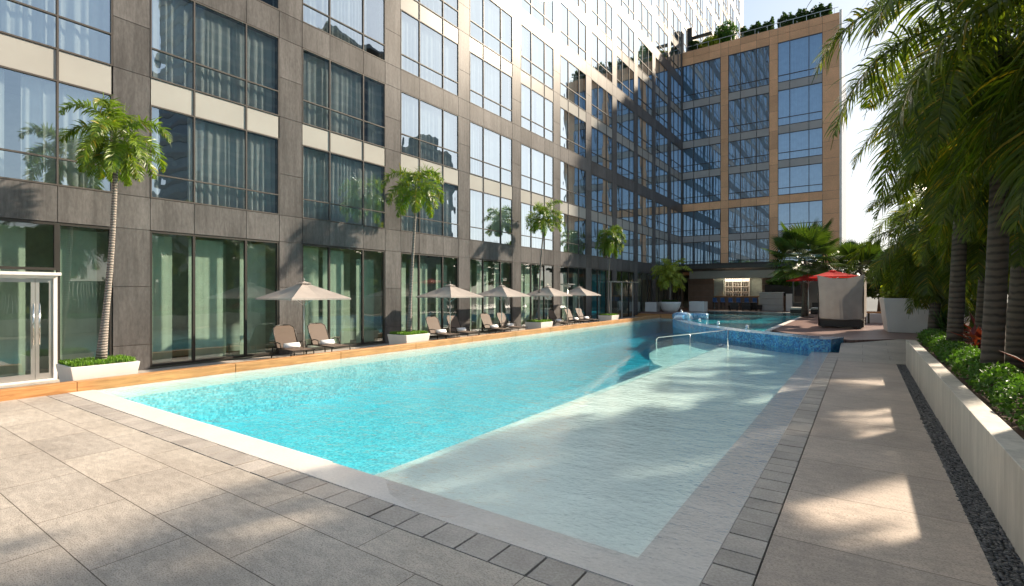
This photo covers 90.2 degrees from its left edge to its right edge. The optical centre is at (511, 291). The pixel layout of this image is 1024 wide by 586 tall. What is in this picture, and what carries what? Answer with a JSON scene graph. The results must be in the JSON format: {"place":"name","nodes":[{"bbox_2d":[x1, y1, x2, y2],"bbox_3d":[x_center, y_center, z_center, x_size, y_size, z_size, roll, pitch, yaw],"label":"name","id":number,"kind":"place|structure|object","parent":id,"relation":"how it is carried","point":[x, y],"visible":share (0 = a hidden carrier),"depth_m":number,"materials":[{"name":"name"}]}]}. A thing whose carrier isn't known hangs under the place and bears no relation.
{"place":"outdoors","nodes":[
{"label":"outdoors","id":0,"kind":"place"},
{"bbox_2d":[124,321,710,474],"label":"pool floor","id":1,"kind":"structure","parent":0,"point":[415,447],"depth_m":15.77,"materials":[{"name":"tile"}]},
{"bbox_2d":[96,319,806,557],"bbox_3d":[7.252,2.553,25.108,13.250,0.494,41.000,0,0,35],"label":"pool shelf","id":2,"kind":"object","parent":1,"relation":"on","point":[633,523],"visible":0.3,"depth_m":7.90,"materials":[{"name":"tile"}]},
{"bbox_2d":[672,312,843,355],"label":"mosaic wall","id":3,"kind":"structure","parent":1,"relation":"on","point":[800,343],"depth_m":22.43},
{"bbox_2d":[72,317,828,531],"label":"pool water","id":4,"kind":"structure","parent":0,"point":[674,329],"depth_m":13.87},
{"bbox_2d":[177,294,1007,390],"bbox_3d":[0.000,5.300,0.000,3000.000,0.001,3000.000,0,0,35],"label":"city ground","id":5,"kind":"structure","parent":0,"point":[872,304],"depth_m":171.33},
{"bbox_2d":[0,316,634,585],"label":"stone deck","id":6,"kind":"structure","parent":5,"relation":"on","point":[88,498],"depth_m":5.04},
{"bbox_2d":[55,354,139,381],"bbox_3d":[-10.386,1.964,12.815,1.160,0.632,1.449,0,0,35],"label":"box planter","id":7,"kind":"object","parent":6,"relation":"on","point":[75,369],"visible":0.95,"depth_m":12.46,"materials":[{"name":"concrete"}]},
{"bbox_2d":[58,93,171,359],"bbox_3d":[-10.183,-1.580,13.140,2.312,6.785,2.432,0,0,35],"label":"palm tree","id":8,"kind":"object","parent":7,"relation":"on","point":[115,157],"visible":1,"depth_m":12.86,"materials":[{"name":"green plant"}]},
{"bbox_2d":[271,324,315,357],"bbox_3d":[-7.525,1.732,17.529,1.660,1.142,0.920,0,0,42],"label":"sun lounger","id":9,"kind":"object","parent":6,"relation":"on","point":[284,333],"visible":0.75,"depth_m":17.82,"materials":[{"name":"fabric"}]},
{"bbox_2d":[255,280,350,354],"bbox_3d":[-7.118,0.910,17.451,2.207,2.780,2.207,0,0,36],"label":"parasol","id":10,"kind":"object","parent":6,"relation":"on","point":[303,290],"visible":0.85,"depth_m":17.13,"materials":[{"name":"fabric"}]},
{"bbox_2d":[306,323,351,353],"bbox_3d":[-6.722,1.732,18.696,1.660,1.142,0.920,0,0,34],"label":"sun lounger","id":11,"kind":"object","parent":6,"relation":"on","point":[317,332],"visible":0.76,"depth_m":18.91,"materials":[{"name":"fabric"}]},
{"bbox_2d":[0,315,659,400],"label":"timber curb","id":12,"kind":"structure","parent":6,"relation":"on","point":[23,392],"depth_m":14.76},
{"bbox_2d":[387,330,429,344],"bbox_3d":[-4.368,1.964,21.625,1.160,0.632,1.449,0,0,35],"label":"box planter","id":13,"kind":"object","parent":6,"relation":"on","point":[400,337],"visible":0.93,"depth_m":21.22,"materials":[{"name":"white concrete"}]},
{"bbox_2d":[382,163,444,331],"bbox_3d":[-4.051,-1.930,21.827,2.734,7.484,2.273,0,0,16],"label":"palm tree","id":14,"kind":"object","parent":13,"relation":"in","point":[401,189],"visible":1,"depth_m":21.64,"materials":[{"name":"green plant"}]},
{"bbox_2d":[48,352,838,585],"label":"paver strip","id":15,"kind":"object","parent":6,"relation":"on","point":[738,559],"visible":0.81,"depth_m":5.41,"materials":[{"name":"stone"}]},
{"bbox_2d":[68,352,827,585],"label":"pool coping","id":16,"kind":"object","parent":6,"relation":"on","point":[680,550],"visible":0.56,"depth_m":5.57,"materials":[{"name":"stone"}]},
{"bbox_2d":[416,284,483,337],"bbox_3d":[-2.870,0.910,23.631,2.207,2.780,2.207,0,0,36],"label":"parasol","id":17,"kind":"object","parent":6,"relation":"on","point":[450,291],"visible":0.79,"depth_m":23.26,"materials":[{"name":"fabric"}]},
{"bbox_2d":[525,319,552,329],"bbox_3d":[1.608,1.964,30.320,1.160,0.632,1.449,0,0,35],"label":"box planter","id":18,"kind":"object","parent":6,"relation":"on","point":[535,323],"visible":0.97,"depth_m":29.86,"materials":[{"name":"white concrete"}]},
{"bbox_2d":[525,198,565,319],"bbox_3d":[1.874,-1.877,30.798,2.430,7.380,2.436,0,0,-34],"label":"palm tree","id":19,"kind":"object","parent":18,"relation":"in","point":[537,222],"visible":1,"depth_m":30.58,"materials":[{"name":"green plant"}]},
{"bbox_2d":[598,313,618,320],"bbox_3d":[7.360,1.964,38.865,1.160,0.632,1.449,0,0,35],"label":"box planter","id":20,"kind":"object","parent":6,"relation":"on","point":[606,316],"visible":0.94,"depth_m":38.39,"materials":[{"name":"white concrete"}]},
{"bbox_2d":[594,225,625,313],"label":"palm tree","id":21,"kind":"object","parent":20,"relation":"on","point":[609,246],"visible":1,"depth_m":38.83,"materials":[{"name":"green plant"}]},
{"bbox_2d":[0,0,743,385],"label":"hotel tower","id":22,"kind":"structure","parent":5,"relation":"on","point":[298,130],"depth_m":20.49,"materials":[{"name":"stone"}]},
{"bbox_2d":[0,271,60,385],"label":"entrance door","id":23,"kind":"structure","parent":22,"relation":"in","point":[5,276],"depth_m":13.04,"materials":[{"name":"metal"}]},
{"bbox_2d":[0,217,111,376],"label":"shop window","id":24,"kind":"structure","parent":22,"relation":"in","point":[74,251],"depth_m":13.89,"materials":[{"name":"glass"}]},
{"bbox_2d":[0,65,112,192],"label":"window","id":25,"kind":"structure","parent":22,"relation":"in","point":[44,160],"depth_m":13.41,"materials":[{"name":"glass"}]},
{"bbox_2d":[0,0,112,66],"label":"window","id":26,"kind":"structure","parent":22,"relation":"in","point":[80,28],"depth_m":13.70,"materials":[{"name":"glass"}]},
{"bbox_2d":[150,0,278,115],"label":"window","id":27,"kind":"structure","parent":22,"relation":"in","point":[193,48],"depth_m":16.76,"materials":[{"name":"glass"}]},
{"bbox_2d":[150,104,278,214],"bbox_3d":[-9.698,-4.165,16.876,0.330,2.770,4.050,0,0,34],"label":"window","id":28,"kind":"structure","parent":22,"relation":"in","point":[228,168],"depth_m":17.19,"materials":[{"name":"glass"}]},
{"bbox_2d":[150,230,278,366],"bbox_3d":[-9.809,0.210,16.952,0.535,4.060,4.050,0,0,34],"label":"shop window","id":29,"kind":"structure","parent":22,"relation":"in","point":[205,258],"depth_m":16.90,"materials":[{"name":"glass"}]},
{"bbox_2d":[302,48,384,147],"bbox_3d":[-6.880,-7.775,20.976,0.329,2.850,4.050,0,0,34],"label":"window","id":30,"kind":"structure","parent":22,"relation":"in","point":[331,94],"depth_m":20.86,"materials":[{"name":"glass"}]},
{"bbox_2d":[302,144,384,228],"bbox_3d":[-6.884,-4.165,20.979,0.340,2.770,4.050,0,0,34],"label":"window","id":31,"kind":"structure","parent":22,"relation":"in","point":[336,189],"depth_m":20.91,"materials":[{"name":"glass"}]},
{"bbox_2d":[302,0,384,61],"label":"window","id":32,"kind":"structure","parent":22,"relation":"in","point":[343,20],"depth_m":21.15,"materials":[{"name":"glass"}]},
{"bbox_2d":[302,243,384,349],"bbox_3d":[-6.991,0.210,21.052,0.535,4.060,4.050,0,0,34],"label":"shop window","id":33,"kind":"structure","parent":22,"relation":"in","point":[333,261],"depth_m":21.20,"materials":[{"name":"glass"}]},
{"bbox_2d":[400,252,457,337],"bbox_3d":[-4.173,0.210,25.152,0.535,4.060,4.050,0,0,34],"label":"shop window","id":34,"kind":"structure","parent":22,"relation":"in","point":[419,305],"depth_m":25.19,"materials":[{"name":"glass"}]},
{"bbox_2d":[400,9,458,96],"bbox_3d":[-3.969,-11.555,25.012,0.104,2.770,4.050,0,0,34],"label":"window","id":35,"kind":"structure","parent":22,"relation":"in","point":[427,54],"depth_m":24.86,"materials":[{"name":"glass"}]},
{"bbox_2d":[400,91,458,169],"bbox_3d":[-4.059,-7.775,25.074,0.322,2.850,4.050,0,0,34],"label":"window","id":36,"kind":"structure","parent":22,"relation":"in","point":[429,132],"depth_m":24.87,"materials":[{"name":"glass"}]},
{"bbox_2d":[401,171,458,238],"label":"window","id":37,"kind":"structure","parent":22,"relation":"in","point":[444,222],"depth_m":25.57,"materials":[{"name":"glass"}]},
{"bbox_2d":[414,0,458,28],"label":"window","id":38,"kind":"structure","parent":22,"relation":"in","point":[448,10],"depth_m":25.87,"materials":[{"name":"glass"}]},
{"bbox_2d":[469,258,511,331],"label":"shop window","id":39,"kind":"structure","parent":22,"relation":"in","point":[482,267],"depth_m":29.47,"materials":[{"name":"glass"}]},
{"bbox_2d":[469,51,512,122],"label":"window","id":40,"kind":"structure","parent":22,"relation":"in","point":[491,88],"depth_m":29.00,"materials":[{"name":"glass"}]},
{"bbox_2d":[469,121,512,185],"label":"window","id":41,"kind":"structure","parent":22,"relation":"in","point":[491,152],"depth_m":29.00,"materials":[{"name":"glass"}]},
{"bbox_2d":[470,0,512,63],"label":"window","id":42,"kind":"structure","parent":22,"relation":"in","point":[491,26],"depth_m":29.16,"materials":[{"name":"glass"}]},
{"bbox_2d":[470,189,512,245],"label":"window","id":43,"kind":"structure","parent":22,"relation":"in","point":[491,216],"depth_m":29.00,"materials":[{"name":"glass"}]},
{"bbox_2d":[521,262,552,326],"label":"shop window","id":44,"kind":"structure","parent":22,"relation":"in","point":[528,269],"depth_m":33.36,"materials":[{"name":"glass"}]},
{"bbox_2d":[521,24,553,90],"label":"window","id":45,"kind":"structure","parent":22,"relation":"in","point":[537,57],"depth_m":33.20,"materials":[{"name":"glass"}]},
{"bbox_2d":[521,83,553,142],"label":"window","id":46,"kind":"structure","parent":22,"relation":"in","point":[537,111],"depth_m":33.20,"materials":[{"name":"glass"}]},
{"bbox_2d":[521,143,553,198],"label":"window","id":47,"kind":"structure","parent":22,"relation":"in","point":[537,167],"depth_m":33.20,"materials":[{"name":"glass"}]},
{"bbox_2d":[521,202,553,250],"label":"window","id":48,"kind":"structure","parent":22,"relation":"in","point":[528,240],"depth_m":32.61,"materials":[{"name":"glass"}]},
{"bbox_2d":[521,0,553,34],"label":"window","id":49,"kind":"structure","parent":22,"relation":"in","point":[542,11],"depth_m":33.72,"materials":[{"name":"glass"}]},
{"bbox_2d":[560,1,585,60],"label":"window","id":50,"kind":"structure","parent":22,"relation":"in","point":[572,30],"depth_m":37.20,"materials":[{"name":"glass"}]},
{"bbox_2d":[560,54,585,111],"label":"window","id":51,"kind":"structure","parent":22,"relation":"in","point":[572,80],"depth_m":37.20,"materials":[{"name":"glass"}]},
{"bbox_2d":[560,106,585,157],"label":"window","id":52,"kind":"structure","parent":22,"relation":"in","point":[572,128],"depth_m":37.20,"materials":[{"name":"glass"}]},
{"bbox_2d":[560,160,585,208],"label":"window","id":53,"kind":"structure","parent":22,"relation":"in","point":[572,178],"depth_m":37.20,"materials":[{"name":"glass"}]},
{"bbox_2d":[560,212,585,254],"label":"window","id":54,"kind":"structure","parent":22,"relation":"in","point":[572,236],"depth_m":37.33,"materials":[{"name":"glass"}]},
{"bbox_2d":[560,266,585,323],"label":"shop window","id":55,"kind":"structure","parent":22,"relation":"in","point":[565,276],"depth_m":37.97,"materials":[{"name":"glass"}]},
{"bbox_2d":[591,268,611,318],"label":"shop window","id":56,"kind":"structure","parent":22,"relation":"in","point":[595,279],"depth_m":42.07,"materials":[{"name":"glass"}]},
{"bbox_2d":[591,31,612,83],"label":"window","id":57,"kind":"structure","parent":22,"relation":"in","point":[601,54],"depth_m":41.33,"materials":[{"name":"glass"}]},
{"bbox_2d":[591,79,612,128],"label":"window","id":58,"kind":"structure","parent":22,"relation":"in","point":[601,99],"depth_m":41.33,"materials":[{"name":"glass"}]},
{"bbox_2d":[591,126,612,170],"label":"window","id":59,"kind":"structure","parent":22,"relation":"in","point":[601,143],"depth_m":41.33,"materials":[{"name":"glass"}]},
{"bbox_2d":[591,174,612,215],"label":"window","id":60,"kind":"structure","parent":22,"relation":"in","point":[601,189],"depth_m":41.33,"materials":[{"name":"glass"}]},
{"bbox_2d":[591,0,612,40],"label":"window","id":61,"kind":"structure","parent":22,"relation":"in","point":[601,10],"depth_m":41.66,"materials":[{"name":"glass"}]},
{"bbox_2d":[617,13,633,62],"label":"window","id":62,"kind":"structure","parent":22,"relation":"in","point":[625,35],"depth_m":45.52,"materials":[{"name":"glass"}]},
{"bbox_2d":[617,56,633,100],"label":"window","id":63,"kind":"structure","parent":22,"relation":"in","point":[625,75],"depth_m":45.52,"materials":[{"name":"glass"}]},
{"bbox_2d":[617,99,633,142],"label":"window","id":64,"kind":"structure","parent":22,"relation":"in","point":[625,116],"depth_m":45.52,"materials":[{"name":"glass"}]},
{"bbox_2d":[617,141,633,180],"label":"window","id":65,"kind":"structure","parent":22,"relation":"in","point":[625,156],"depth_m":45.52,"materials":[{"name":"glass"}]},
{"bbox_2d":[617,185,633,222],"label":"window","id":66,"kind":"structure","parent":22,"relation":"in","point":[625,197],"depth_m":45.52,"materials":[{"name":"glass"}]},
{"bbox_2d":[512,0,739,38],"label":"windows","id":67,"kind":"structure","parent":22,"relation":"in","point":[717,8],"depth_m":77.60,"materials":[{"name":"glass"}]},
{"bbox_2d":[638,37,652,80],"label":"window","id":68,"kind":"structure","parent":22,"relation":"in","point":[645,56],"depth_m":49.71,"materials":[{"name":"glass"}]},
{"bbox_2d":[638,116,652,154],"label":"window","id":69,"kind":"structure","parent":22,"relation":"in","point":[645,130],"depth_m":49.71,"materials":[{"name":"glass"}]},
{"bbox_2d":[638,154,652,190],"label":"window","id":70,"kind":"structure","parent":22,"relation":"in","point":[645,167],"depth_m":49.71,"materials":[{"name":"glass"}]},
{"bbox_2d":[638,194,652,228],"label":"window","id":71,"kind":"structure","parent":22,"relation":"in","point":[645,205],"depth_m":49.71,"materials":[{"name":"glass"}]},
{"bbox_2d":[754,360,998,585],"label":"stone walkway","id":72,"kind":"structure","parent":5,"relation":"on","point":[871,499],"depth_m":5.49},
{"bbox_2d":[837,339,921,364],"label":"stone ramp","id":73,"kind":"structure","parent":5,"relation":"on","point":[889,351],"depth_m":18.22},
{"bbox_2d":[680,311,800,342],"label":"basin water","id":74,"kind":"structure","parent":0,"point":[746,320],"depth_m":36.09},
{"bbox_2d":[639,308,968,342],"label":"timber terrace","id":75,"kind":"structure","parent":0,"point":[865,333],"depth_m":24.99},
{"bbox_2d":[659,299,680,311],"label":"round pot","id":76,"kind":"object","parent":75,"relation":"on","point":[666,305],"visible":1,"depth_m":47.27,"materials":[{"name":"grey ceramic"}]},
{"bbox_2d":[650,258,692,299],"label":"palm tree","id":77,"kind":"object","parent":76,"relation":"in","point":[665,280],"visible":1,"depth_m":47.43,"materials":[{"name":"green plant"}]},
{"bbox_2d":[658,260,822,309],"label":"pool bar","id":78,"kind":"object","parent":75,"relation":"on","point":[754,276],"visible":0.62,"depth_m":54.94,"materials":[{"name":"wood"}]},
{"bbox_2d":[765,279,801,295],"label":"hedge planter","id":79,"kind":"object","parent":78,"relation":"in","point":[781,285],"visible":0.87,"depth_m":50.94,"materials":[{"name":"concrete"}]},
{"bbox_2d":[682,9,845,308],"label":"orange wing","id":80,"kind":"structure","parent":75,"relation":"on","point":[761,158],"depth_m":55.40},
{"bbox_2d":[682,57,720,102],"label":"window","id":81,"kind":"structure","parent":80,"relation":"in","point":[702,80],"depth_m":58.86,"materials":[{"name":"glass"}]},
{"bbox_2d":[682,102,720,141],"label":"window","id":82,"kind":"structure","parent":80,"relation":"in","point":[702,122],"depth_m":58.82,"materials":[{"name":"glass"}]},
{"bbox_2d":[682,143,720,172],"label":"window","id":83,"kind":"structure","parent":80,"relation":"in","point":[708,157],"depth_m":58.80,"materials":[{"name":"glass"}]},
{"bbox_2d":[682,175,720,204],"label":"window","id":84,"kind":"structure","parent":80,"relation":"in","point":[704,189],"depth_m":58.80,"materials":[{"name":"glass"}]},
{"bbox_2d":[682,209,720,236],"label":"window","id":85,"kind":"structure","parent":80,"relation":"in","point":[702,222],"depth_m":58.79,"materials":[{"name":"glass"}]},
{"bbox_2d":[682,241,720,263],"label":"window","id":86,"kind":"structure","parent":80,"relation":"in","point":[709,251],"depth_m":58.77,"materials":[{"name":"glass"}]},
{"bbox_2d":[728,45,768,93],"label":"window","id":87,"kind":"structure","parent":80,"relation":"in","point":[747,70],"depth_m":56.00,"materials":[{"name":"glass"}]},
{"bbox_2d":[728,93,768,134],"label":"window","id":88,"kind":"structure","parent":80,"relation":"in","point":[747,114],"depth_m":55.97,"materials":[{"name":"glass"}]},
{"bbox_2d":[728,135,768,166],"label":"window","id":89,"kind":"structure","parent":80,"relation":"in","point":[751,151],"depth_m":56.00,"materials":[{"name":"glass"}]},
{"bbox_2d":[728,169,768,199],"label":"window","id":90,"kind":"structure","parent":80,"relation":"in","point":[753,184],"depth_m":55.97,"materials":[{"name":"glass"}]},
{"bbox_2d":[728,205,768,233],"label":"window","id":91,"kind":"structure","parent":80,"relation":"in","point":[748,219],"depth_m":55.96,"materials":[{"name":"glass"}]},
{"bbox_2d":[728,238,768,262],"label":"window","id":92,"kind":"structure","parent":80,"relation":"in","point":[747,250],"depth_m":56.01,"materials":[{"name":"glass"}]},
{"bbox_2d":[778,32,822,82],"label":"window","id":93,"kind":"structure","parent":80,"relation":"in","point":[796,56],"depth_m":53.21,"materials":[{"name":"glass"}]},
{"bbox_2d":[778,82,822,125],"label":"window","id":94,"kind":"structure","parent":80,"relation":"in","point":[802,104],"depth_m":53.15,"materials":[{"name":"glass"}]},
{"bbox_2d":[778,127,822,160],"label":"window","id":95,"kind":"structure","parent":80,"relation":"in","point":[808,143],"depth_m":53.16,"materials":[{"name":"glass"}]},
{"bbox_2d":[778,163,822,195],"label":"window","id":96,"kind":"structure","parent":80,"relation":"in","point":[808,178],"depth_m":53.15,"materials":[{"name":"glass"}]},
{"bbox_2d":[778,200,822,230],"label":"window","id":97,"kind":"structure","parent":80,"relation":"in","point":[804,212],"depth_m":53.19,"materials":[{"name":"glass"}]},
{"bbox_2d":[777,2,832,27],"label":"roof shrub","id":98,"kind":"object","parent":80,"relation":"on","point":[799,13],"visible":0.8,"depth_m":53.29,"materials":[{"name":"green plant"}]},
{"bbox_2d":[759,292,784,310],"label":"service counter","id":99,"kind":"object","parent":75,"relation":"on","point":[771,301],"visible":0.96,"depth_m":50.35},
{"bbox_2d":[762,219,845,316],"bbox_3d":[21.879,-1.849,38.358,5.882,7.520,6.384,0,0,35],"label":"fan palm tree","id":100,"kind":"object","parent":75,"relation":"on","point":[815,238],"visible":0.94,"depth_m":37.34,"materials":[{"name":"green plant"}]},
{"bbox_2d":[817,274,866,328],"bbox_3d":[17.513,0.510,27.069,2.080,2.780,1.983,0,0,37],"label":"canopy daybed","id":101,"kind":"object","parent":75,"relation":"on","point":[839,302],"visible":0.96,"depth_m":26.33,"materials":[{"name":"fabric"}]},
{"bbox_2d":[829,238,887,312],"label":"fan palm tree","id":102,"kind":"object","parent":75,"relation":"on","point":[850,245],"visible":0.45,"depth_m":39.03,"materials":[{"name":"green plant"}]},
{"bbox_2d":[879,297,928,332],"bbox_3d":[18.774,1.093,24.227,2.009,1.615,2.009,0,0,30],"label":"tapered planter","id":103,"kind":"object","parent":75,"relation":"on","point":[895,316],"visible":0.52,"depth_m":23.62,"materials":[{"name":"concrete"}]},
{"bbox_2d":[744,0,1016,272],"label":"sky","id":104,"kind":"structure","parent":0,"point":[858,226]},
{"bbox_2d":[919,329,1023,438],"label":"bed soil","id":105,"kind":"structure","parent":0,"point":[1013,425],"depth_m":7.64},
{"bbox_2d":[844,177,978,334],"bbox_3d":[14.409,-1.343,17.124,5.062,5.961,5.394,0,0,-27],"label":"palm tree","id":106,"kind":"object","parent":105,"relation":"on","point":[929,282],"visible":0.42,"depth_m":17.23,"materials":[{"name":"green plant"}]},
{"bbox_2d":[807,0,1023,384],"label":"palm tree","id":107,"kind":"object","parent":105,"relation":"on","point":[937,132],"visible":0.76,"depth_m":8.88,"materials":[{"name":"green plant"}]},
{"bbox_2d":[849,35,1011,349],"bbox_3d":[11.458,-2.341,13.162,4.664,7.944,5.033,0,0,35],"label":"palm tree","id":108,"kind":"object","parent":105,"relation":"on","point":[956,308],"visible":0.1,"depth_m":13.16,"materials":[{"name":"green plant"}]},
{"bbox_2d":[859,187,1009,332],"bbox_3d":[16.457,-1.624,19.025,5.114,6.529,5.152,0,0,3],"label":"palm tree","id":109,"kind":"object","parent":105,"relation":"on","point":[944,308],"visible":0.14,"depth_m":19.49,"materials":[{"name":"green plant"}]},
{"bbox_2d":[854,0,1023,249],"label":"palm tree","id":110,"kind":"object","parent":105,"relation":"on","point":[1012,206],"visible":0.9,"depth_m":7.07,"materials":[{"name":"green plant"}]},
{"bbox_2d":[863,77,1023,373],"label":"palm tree","id":111,"kind":"object","parent":105,"relation":"on","point":[1014,343],"visible":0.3,"depth_m":9.84,"materials":[{"name":"green plant"}]},
{"bbox_2d":[883,173,1010,349],"bbox_3d":[12.847,-1.470,13.820,4.696,6.213,4.978,0,0,35],"label":"palm tree","id":112,"kind":"object","parent":105,"relation":"on","point":[977,273],"visible":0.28,"depth_m":13.86,"materials":[{"name":"green plant"}]},
{"bbox_2d":[915,328,1023,430],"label":"hedge","id":113,"kind":"object","parent":105,"relation":"on","point":[963,360],"visible":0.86,"depth_m":8.37,"materials":[{"name":"green plant"}]},
{"label":"pebble channel","id":114,"kind":"structure","parent":0,"visible":0},
{"bbox_2d":[897,365,1023,585],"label":"pebbles","id":115,"kind":"object","parent":114,"relation":"on","point":[1005,564],"visible":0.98,"depth_m":5.54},
{"label":"bed base","id":116,"kind":"structure","parent":0,"visible":0},
{"bbox_2d":[906,340,1023,564],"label":"planter wall","id":117,"kind":"structure","parent":116,"relation":"on","point":[987,442],"depth_m":6.03,"materials":[{"name":"concrete"}]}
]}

